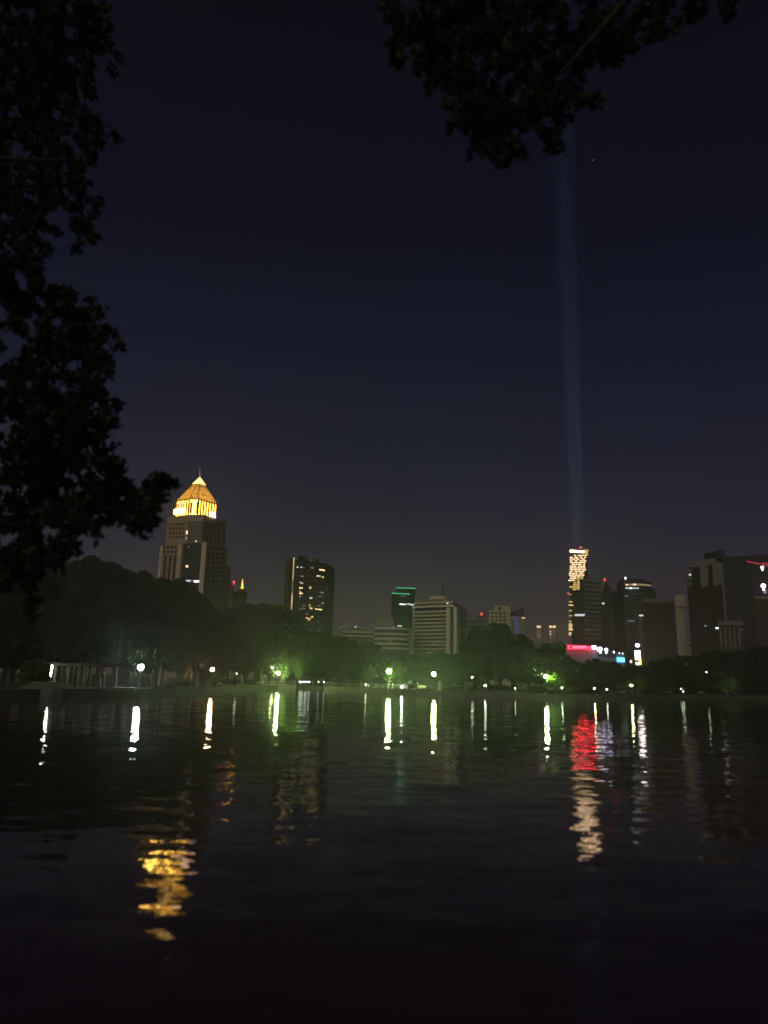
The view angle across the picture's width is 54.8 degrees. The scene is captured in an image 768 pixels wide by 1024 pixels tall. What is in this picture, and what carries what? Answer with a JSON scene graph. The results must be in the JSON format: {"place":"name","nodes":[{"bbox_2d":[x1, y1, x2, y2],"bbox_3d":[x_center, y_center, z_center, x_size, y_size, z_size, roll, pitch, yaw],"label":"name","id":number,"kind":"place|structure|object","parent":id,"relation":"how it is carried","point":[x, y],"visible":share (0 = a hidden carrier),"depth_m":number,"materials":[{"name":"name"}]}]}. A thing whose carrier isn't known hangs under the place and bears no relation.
{"place":"outdoors","nodes":[
{"label":"outdoors","id":0,"kind":"place"},
{"bbox_2d":[148,472,230,678],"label":"spired tower","id":1,"kind":"structure","parent":0,"point":[193,551],"depth_m":493.11,"materials":[{"name":"grey concrete"}]},
{"bbox_2d":[223,579,246,678],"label":"apartment block","id":2,"kind":"structure","parent":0,"point":[238,599],"depth_m":561.31,"materials":[{"name":"concrete"}]},
{"bbox_2d":[279,556,334,681],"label":"condominium tower","id":3,"kind":"structure","parent":0,"point":[308,598],"depth_m":429.47,"materials":[{"name":"grey"}]},
{"bbox_2d":[338,622,363,635],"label":"block","id":4,"kind":"structure","parent":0,"point":[345,627],"depth_m":613.69,"materials":[{"name":"grey concrete"}]},
{"bbox_2d":[342,618,412,683],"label":"curved building","id":5,"kind":"structure","parent":0,"point":[386,635],"depth_m":328.13,"materials":[{"name":"grey concrete"}]},
{"bbox_2d":[0,689,767,1023],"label":"water","id":6,"kind":"structure","parent":0,"point":[288,857],"depth_m":10.54,"materials":[{"name":"black liquid"}]},
{"bbox_2d":[0,672,767,695],"bbox_3d":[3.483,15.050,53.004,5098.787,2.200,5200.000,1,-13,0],"label":"ground","id":7,"kind":"structure","parent":0,"point":[202,682],"depth_m":184.45,"materials":[{"name":"green plant"}]},
{"bbox_2d":[0,615,36,687],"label":"tree","id":8,"kind":"object","parent":7,"relation":"on","point":[26,651],"visible":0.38,"depth_m":82.97,"materials":[{"name":"green plant"}]},
{"bbox_2d":[1,571,51,685],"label":"tree","id":9,"kind":"object","parent":7,"relation":"on","point":[19,597],"visible":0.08,"depth_m":90.00,"materials":[{"name":"green plant"}]},
{"bbox_2d":[10,619,58,684],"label":"tree","id":10,"kind":"object","parent":7,"relation":"on","point":[39,632],"visible":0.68,"depth_m":83.49,"materials":[{"name":"green plant"}]},
{"bbox_2d":[21,569,63,685],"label":"tree","id":11,"kind":"object","parent":7,"relation":"on","point":[54,581],"visible":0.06,"depth_m":94.66,"materials":[{"name":"green plant"}]},
{"bbox_2d":[35,600,86,681],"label":"tree","id":12,"kind":"object","parent":7,"relation":"on","point":[57,616],"visible":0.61,"depth_m":88.16,"materials":[{"name":"green plant"}]},
{"bbox_2d":[46,560,104,681],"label":"tree","id":13,"kind":"object","parent":7,"relation":"on","point":[87,595],"visible":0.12,"depth_m":96.81,"materials":[{"name":"green plant"}]},
{"bbox_2d":[19,662,139,691],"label":"pavilion","id":14,"kind":"structure","parent":7,"relation":"on","point":[99,681],"depth_m":82.45,"materials":[{"name":"stone"}]},
{"bbox_2d":[55,602,121,683],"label":"tree","id":15,"kind":"object","parent":7,"relation":"on","point":[99,639],"visible":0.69,"depth_m":89.51,"materials":[{"name":"green plant"}]},
{"bbox_2d":[0,0,182,624],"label":"tree","id":16,"kind":"object","parent":7,"relation":"on","point":[44,467],"visible":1,"depth_m":11.78,"materials":[{"name":"green plant"}]},
{"bbox_2d":[45,554,147,685],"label":"tree","id":17,"kind":"object","parent":7,"relation":"on","point":[104,576],"visible":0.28,"depth_m":99.31,"materials":[{"name":"green plant"}]},
{"bbox_2d":[96,560,154,672],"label":"tree","id":18,"kind":"object","parent":7,"relation":"on","point":[131,586],"visible":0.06,"depth_m":106.41,"materials":[{"name":"green plant"}]},
{"bbox_2d":[107,606,151,686],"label":"tree","id":19,"kind":"object","parent":7,"relation":"on","point":[134,650],"visible":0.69,"depth_m":94.13,"materials":[{"name":"green plant"}]},
{"bbox_2d":[117,568,152,685],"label":"tree","id":20,"kind":"object","parent":7,"relation":"on","point":[141,575],"visible":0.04,"depth_m":118.56,"materials":[{"name":"green plant"}]},
{"bbox_2d":[130,625,157,687],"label":"tree","id":21,"kind":"object","parent":7,"relation":"on","point":[150,666],"visible":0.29,"depth_m":101.40,"materials":[{"name":"green plant"}]},
{"bbox_2d":[135,576,175,685],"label":"tree","id":22,"kind":"object","parent":7,"relation":"on","point":[162,614],"visible":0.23,"depth_m":114.02,"materials":[{"name":"green plant"}]},
{"bbox_2d":[151,625,189,685],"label":"tree","id":23,"kind":"object","parent":7,"relation":"on","point":[167,657],"visible":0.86,"depth_m":103.21,"materials":[{"name":"green plant"}]},
{"bbox_2d":[141,577,205,685],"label":"tree","id":24,"kind":"object","parent":7,"relation":"on","point":[188,610],"visible":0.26,"depth_m":116.39,"materials":[{"name":"green plant"}]},
{"bbox_2d":[175,586,214,681],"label":"tree","id":25,"kind":"object","parent":7,"relation":"on","point":[202,600],"visible":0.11,"depth_m":128.86,"materials":[{"name":"green plant"}]},
{"bbox_2d":[176,630,217,686],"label":"tree","id":26,"kind":"object","parent":7,"relation":"on","point":[196,657],"visible":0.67,"depth_m":116.44,"materials":[{"name":"green plant"}]},
{"bbox_2d":[188,601,246,684],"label":"tree","id":27,"kind":"object","parent":7,"relation":"on","point":[223,629],"visible":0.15,"depth_m":138.84,"materials":[{"name":"green plant"}]},
{"bbox_2d":[200,639,236,685],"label":"tree","id":28,"kind":"object","parent":7,"relation":"on","point":[222,658],"visible":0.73,"depth_m":128.30,"materials":[{"name":"green plant"}]},
{"bbox_2d":[208,620,245,684],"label":"tree","id":29,"kind":"object","parent":7,"relation":"on","point":[237,628],"visible":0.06,"depth_m":142.63,"materials":[{"name":"green plant"}]},
{"bbox_2d":[222,646,258,685],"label":"tree","id":30,"kind":"object","parent":7,"relation":"on","point":[248,664],"visible":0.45,"depth_m":143.53,"materials":[{"name":"green plant"}]},
{"bbox_2d":[224,626,263,684],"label":"tree","id":31,"kind":"object","parent":7,"relation":"on","point":[249,635],"visible":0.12,"depth_m":154.67,"materials":[{"name":"green plant"}]},
{"bbox_2d":[231,608,279,684],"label":"tree","id":32,"kind":"object","parent":7,"relation":"on","point":[251,617],"visible":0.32,"depth_m":169.56,"materials":[{"name":"green plant"}]},
{"bbox_2d":[232,603,300,684],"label":"tree","id":33,"kind":"object","parent":7,"relation":"on","point":[275,627],"visible":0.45,"depth_m":172.00,"materials":[{"name":"green plant"}]},
{"bbox_2d":[254,640,282,684],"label":"tree","id":34,"kind":"object","parent":7,"relation":"on","point":[269,663],"visible":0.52,"depth_m":166.68,"materials":[{"name":"green plant"}]},
{"bbox_2d":[254,602,311,683],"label":"tree","id":35,"kind":"object","parent":7,"relation":"on","point":[288,610],"visible":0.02,"depth_m":194.43,"materials":[{"name":"green plant"}]},
{"bbox_2d":[277,647,292,683],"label":"tree","id":36,"kind":"object","parent":7,"relation":"on","point":[287,663],"visible":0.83,"depth_m":168.61,"materials":[{"name":"green plant"}]},
{"bbox_2d":[282,612,313,683],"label":"tree","id":37,"kind":"object","parent":7,"relation":"on","point":[297,626],"visible":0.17,"depth_m":182.96,"materials":[{"name":"green plant"}]},
{"bbox_2d":[290,650,312,684],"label":"tree","id":38,"kind":"object","parent":7,"relation":"on","point":[300,667],"visible":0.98,"depth_m":170.54,"materials":[{"name":"green plant"}]},
{"bbox_2d":[308,652,322,685],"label":"tree","id":39,"kind":"object","parent":7,"relation":"on","point":[315,663],"visible":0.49,"depth_m":176.97,"materials":[{"name":"green plant"}]},
{"bbox_2d":[307,631,326,684],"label":"tree","id":40,"kind":"object","parent":7,"relation":"on","point":[316,635],"visible":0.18,"depth_m":188.58,"materials":[{"name":"green plant"}]},
{"bbox_2d":[310,633,341,685],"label":"tree","id":41,"kind":"object","parent":7,"relation":"on","point":[316,645],"visible":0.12,"depth_m":188.16,"materials":[{"name":"green plant"}]},
{"bbox_2d":[318,654,348,685],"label":"tree","id":42,"kind":"object","parent":7,"relation":"on","point":[331,665],"visible":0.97,"depth_m":171.71,"materials":[{"name":"green plant"}]},
{"bbox_2d":[320,636,356,685],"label":"tree","id":43,"kind":"object","parent":7,"relation":"on","point":[327,647],"visible":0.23,"depth_m":178.37,"materials":[{"name":"green plant"}]},
{"bbox_2d":[331,642,360,686],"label":"tree","id":44,"kind":"object","parent":7,"relation":"on","point":[342,649],"visible":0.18,"depth_m":175.24,"materials":[{"name":"green plant"}]},
{"bbox_2d":[342,661,377,686],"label":"tree","id":45,"kind":"object","parent":7,"relation":"on","point":[353,669],"visible":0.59,"depth_m":163.67,"materials":[{"name":"green plant"}]},
{"bbox_2d":[341,641,381,686],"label":"tree","id":46,"kind":"object","parent":7,"relation":"on","point":[367,651],"visible":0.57,"depth_m":169.82,"materials":[{"name":"green plant"}]},
{"bbox_2d":[360,665,378,686],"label":"tree","id":47,"kind":"object","parent":7,"relation":"on","point":[369,673],"visible":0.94,"depth_m":153.71,"materials":[{"name":"green plant"}]},
{"bbox_2d":[0,685,767,699],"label":"quay wall","id":48,"kind":"structure","parent":7,"relation":"on","point":[17,693],"depth_m":126.41,"materials":[{"name":"stone"}]},
{"bbox_2d":[373,651,401,687],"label":"tree","id":49,"kind":"object","parent":7,"relation":"on","point":[386,657],"visible":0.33,"depth_m":166.71,"materials":[{"name":"green plant"}]},
{"bbox_2d":[382,660,408,688],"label":"tree","id":50,"kind":"object","parent":7,"relation":"on","point":[396,673],"visible":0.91,"depth_m":148.10,"materials":[{"name":"green plant"}]},
{"bbox_2d":[389,654,418,688],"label":"tree","id":51,"kind":"object","parent":7,"relation":"on","point":[404,659],"visible":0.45,"depth_m":160.84,"materials":[{"name":"green plant"}]},
{"bbox_2d":[400,666,429,689],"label":"tree","id":52,"kind":"object","parent":7,"relation":"on","point":[411,675],"visible":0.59,"depth_m":147.44,"materials":[{"name":"green plant"}]},
{"bbox_2d":[409,651,428,688],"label":"tree","id":53,"kind":"object","parent":7,"relation":"on","point":[416,657],"visible":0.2,"depth_m":160.47,"materials":[{"name":"green plant"}]},
{"bbox_2d":[419,650,452,689],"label":"tree","id":54,"kind":"object","parent":7,"relation":"on","point":[426,660],"visible":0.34,"depth_m":156.00,"materials":[{"name":"green plant"}]},
{"bbox_2d":[419,668,462,684],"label":"tree","id":55,"kind":"object","parent":7,"relation":"on","point":[428,677],"visible":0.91,"depth_m":143.82,"materials":[{"name":"green plant"}]},
{"bbox_2d":[431,654,458,685],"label":"tree","id":56,"kind":"object","parent":7,"relation":"on","point":[449,658],"visible":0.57,"depth_m":153.90,"materials":[{"name":"green plant"}]},
{"bbox_2d":[448,668,484,690],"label":"tree","id":57,"kind":"object","parent":7,"relation":"on","point":[468,674],"visible":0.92,"depth_m":144.31,"materials":[{"name":"green plant"}]},
{"bbox_2d":[457,640,481,690],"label":"tree","id":58,"kind":"object","parent":7,"relation":"on","point":[466,649],"visible":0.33,"depth_m":150.25,"materials":[{"name":"green plant"}]},
{"bbox_2d":[460,625,511,690],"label":"tree","id":59,"kind":"object","parent":7,"relation":"on","point":[474,633],"visible":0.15,"depth_m":154.19,"materials":[{"name":"green plant"}]},
{"bbox_2d":[473,642,521,691],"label":"tree","id":60,"kind":"object","parent":7,"relation":"on","point":[487,664],"visible":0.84,"depth_m":138.17,"materials":[{"name":"green plant"}]},
{"bbox_2d":[469,622,526,690],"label":"tree","id":61,"kind":"object","parent":7,"relation":"on","point":[493,632],"visible":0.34,"depth_m":150.07,"materials":[{"name":"green plant"}]},
{"bbox_2d":[501,655,539,692],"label":"tree","id":62,"kind":"object","parent":7,"relation":"on","point":[523,673],"visible":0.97,"depth_m":135.51,"materials":[{"name":"green plant"}]},
{"bbox_2d":[512,634,534,691],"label":"tree","id":63,"kind":"object","parent":7,"relation":"on","point":[529,644],"visible":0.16,"depth_m":153.62,"materials":[{"name":"green plant"}]},
{"bbox_2d":[525,649,559,692],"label":"tree","id":64,"kind":"object","parent":7,"relation":"on","point":[537,655],"visible":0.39,"depth_m":145.09,"materials":[{"name":"green plant"}]},
{"bbox_2d":[531,660,569,692],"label":"tree","id":65,"kind":"object","parent":7,"relation":"on","point":[552,666],"visible":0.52,"depth_m":135.00,"materials":[{"name":"green plant"}]},
{"bbox_2d":[540,641,571,692],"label":"tree","id":66,"kind":"object","parent":7,"relation":"on","point":[556,649],"visible":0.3,"depth_m":151.70,"materials":[{"name":"green plant"}]},
{"bbox_2d":[373,0,739,171],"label":"tree","id":67,"kind":"object","parent":7,"relation":"on","point":[460,26],"visible":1,"depth_m":9.84,"materials":[{"name":"green plant"}]},
{"bbox_2d":[559,658,581,673],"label":"tree","id":68,"kind":"object","parent":7,"relation":"on","point":[568,663],"visible":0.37,"depth_m":147.14,"materials":[{"name":"green plant"}]},
{"bbox_2d":[573,584,585,644],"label":"office block","id":69,"kind":"structure","parent":7,"relation":"on","point":[578,609],"depth_m":596.74,"materials":[{"name":"grey"}]},
{"bbox_2d":[565,673,594,693],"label":"tree","id":70,"kind":"object","parent":7,"relation":"on","point":[577,680],"visible":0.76,"depth_m":133.46,"materials":[{"name":"green plant"}]},
{"bbox_2d":[572,662,596,693],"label":"tree","id":71,"kind":"object","parent":7,"relation":"on","point":[587,669],"visible":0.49,"depth_m":146.37,"materials":[{"name":"green plant"}]},
{"bbox_2d":[583,675,615,693],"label":"tree","id":72,"kind":"object","parent":7,"relation":"on","point":[603,683],"visible":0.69,"depth_m":136.36,"materials":[{"name":"green plant"}]},
{"bbox_2d":[585,658,614,693],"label":"tree","id":73,"kind":"object","parent":7,"relation":"on","point":[600,667],"visible":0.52,"depth_m":152.34,"materials":[{"name":"green plant"}]},
{"bbox_2d":[602,673,636,694],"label":"tree","id":74,"kind":"object","parent":7,"relation":"on","point":[617,678],"visible":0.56,"depth_m":140.27,"materials":[{"name":"green plant"}]},
{"bbox_2d":[627,666,645,693],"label":"tree","id":75,"kind":"object","parent":7,"relation":"on","point":[633,670],"visible":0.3,"depth_m":155.60,"materials":[{"name":"green plant"}]},
{"bbox_2d":[632,675,646,694],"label":"tree","id":76,"kind":"object","parent":7,"relation":"on","point":[640,681],"visible":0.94,"depth_m":142.44,"materials":[{"name":"green plant"}]},
{"bbox_2d":[632,674,662,694],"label":"tree","id":77,"kind":"object","parent":7,"relation":"on","point":[653,681],"visible":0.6,"depth_m":149.10,"materials":[{"name":"green plant"}]},
{"bbox_2d":[644,660,678,693],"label":"tree","id":78,"kind":"object","parent":7,"relation":"on","point":[659,666],"visible":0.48,"depth_m":162.59,"materials":[{"name":"green plant"}]},
{"bbox_2d":[652,670,686,694],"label":"tree","id":79,"kind":"object","parent":7,"relation":"on","point":[677,681],"visible":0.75,"depth_m":157.98,"materials":[{"name":"green plant"}]},
{"bbox_2d":[661,657,684,692],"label":"tree","id":80,"kind":"object","parent":7,"relation":"on","point":[671,661],"visible":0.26,"depth_m":167.95,"materials":[{"name":"green plant"}]},
{"bbox_2d":[671,671,704,694],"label":"tree","id":81,"kind":"object","parent":7,"relation":"on","point":[692,682],"visible":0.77,"depth_m":162.13,"materials":[{"name":"green plant"}]},
{"bbox_2d":[674,655,703,693],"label":"tree","id":82,"kind":"object","parent":7,"relation":"on","point":[690,661],"visible":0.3,"depth_m":173.15,"materials":[{"name":"green plant"}]},
{"bbox_2d":[694,657,714,693],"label":"tree","id":83,"kind":"object","parent":7,"relation":"on","point":[701,662],"visible":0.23,"depth_m":180.59,"materials":[{"name":"green plant"}]},
{"bbox_2d":[686,551,724,689],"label":"tower block","id":84,"kind":"structure","parent":7,"relation":"on","point":[705,597],"depth_m":362.17,"materials":[{"name":"grey concrete"}]},
{"bbox_2d":[693,650,736,694],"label":"tree","id":85,"kind":"object","parent":7,"relation":"on","point":[716,656],"visible":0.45,"depth_m":182.91,"materials":[{"name":"green plant"}]},
{"bbox_2d":[699,664,733,694],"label":"tree","id":86,"kind":"object","parent":7,"relation":"on","point":[715,678],"visible":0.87,"depth_m":173.11,"materials":[{"name":"green plant"}]},
{"bbox_2d":[718,678,735,694],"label":"tree","id":87,"kind":"object","parent":7,"relation":"on","point":[727,684],"visible":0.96,"depth_m":171.27,"materials":[{"name":"green plant"}]},
{"bbox_2d":[732,665,763,694],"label":"tree","id":88,"kind":"object","parent":7,"relation":"on","point":[748,680],"visible":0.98,"depth_m":180.28,"materials":[{"name":"green plant"}]},
{"bbox_2d":[731,649,767,694],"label":"tree","id":89,"kind":"object","parent":7,"relation":"on","point":[741,657],"visible":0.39,"depth_m":191.97,"materials":[{"name":"green plant"}]},
{"bbox_2d":[0,0,767,678],"label":"sky","id":90,"kind":"structure","parent":0,"point":[384,357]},
{"bbox_2d":[391,587,415,653],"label":"office tower","id":91,"kind":"structure","parent":0,"point":[402,602],"depth_m":600.51,"materials":[{"name":"grey glass"}]},
{"bbox_2d":[412,587,466,684],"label":"hotel building","id":92,"kind":"structure","parent":0,"point":[439,623],"depth_m":342.60,"materials":[{"name":"grey concrete"}]},
{"bbox_2d":[466,613,488,684],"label":"office block","id":93,"kind":"structure","parent":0,"point":[473,622],"depth_m":515.94,"materials":[{"name":"concrete"}]},
{"bbox_2d":[489,606,510,685],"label":"apartment block","id":94,"kind":"structure","parent":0,"point":[500,614],"depth_m":448.36,"materials":[{"name":"grey concrete"}]},
{"bbox_2d":[511,608,525,684],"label":"office tower","id":95,"kind":"structure","parent":0,"point":[518,621],"depth_m":635.16,"materials":[{"name":"concrete"}]},
{"bbox_2d":[548,625,556,642],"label":"apartment tower","id":96,"kind":"structure","parent":0,"point":[552,633],"depth_m":554.22,"materials":[{"name":"concrete"}]},
{"bbox_2d":[568,547,588,644],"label":"skyscraper","id":97,"kind":"structure","parent":0,"point":[578,571],"depth_m":787.66,"materials":[{"name":"grey"}]},
{"bbox_2d":[548,645,624,688],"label":"shopping building","id":98,"kind":"structure","parent":0,"point":[580,653],"depth_m":257.27,"materials":[{"name":"red"}]},
{"bbox_2d":[584,574,603,650],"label":"office block","id":99,"kind":"structure","parent":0,"point":[593,629],"depth_m":596.95,"materials":[{"name":"grey"}]},
{"bbox_2d":[601,578,614,651],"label":"pointed tower","id":100,"kind":"structure","parent":0,"point":[608,620],"depth_m":656.35,"materials":[{"name":"grey"}]},
{"bbox_2d":[613,577,655,666],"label":"round tower","id":101,"kind":"structure","parent":0,"point":[629,595],"depth_m":522.08,"materials":[{"name":"grey"}]},
{"bbox_2d":[638,595,686,689],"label":"office block","id":102,"kind":"structure","parent":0,"point":[661,635],"depth_m":397.76,"materials":[{"name":"concrete"}]},
{"bbox_2d":[716,621,743,691],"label":"block","id":103,"kind":"structure","parent":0,"point":[730,636],"depth_m":294.64,"materials":[{"name":"concrete"}]},
{"bbox_2d":[715,550,767,689],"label":"tower block","id":104,"kind":"structure","parent":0,"point":[745,580],"depth_m":341.89,"materials":[{"name":"grey"}]},
{"bbox_2d":[754,596,767,647],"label":"office block","id":105,"kind":"structure","parent":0,"point":[761,606],"depth_m":289.96,"materials":[{"name":"grey concrete"}]},
{"label":"path","id":106,"kind":"structure","parent":0,"visible":0},
{"bbox_2d":[17,658,50,683],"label":"tree","id":107,"kind":"object","parent":106,"relation":"on","point":[37,669],"visible":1,"depth_m":75.96,"materials":[{"name":"green plant"}]},
{"bbox_2d":[22,681,65,697],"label":"terrace","id":108,"kind":"structure","parent":106,"relation":"on","point":[49,689],"depth_m":73.40,"materials":[{"name":"stone"}]},
{"bbox_2d":[545,672,566,693],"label":"tree","id":109,"kind":"object","parent":106,"relation":"on","point":[556,680],"visible":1,"depth_m":128.69,"materials":[{"name":"green plant"}]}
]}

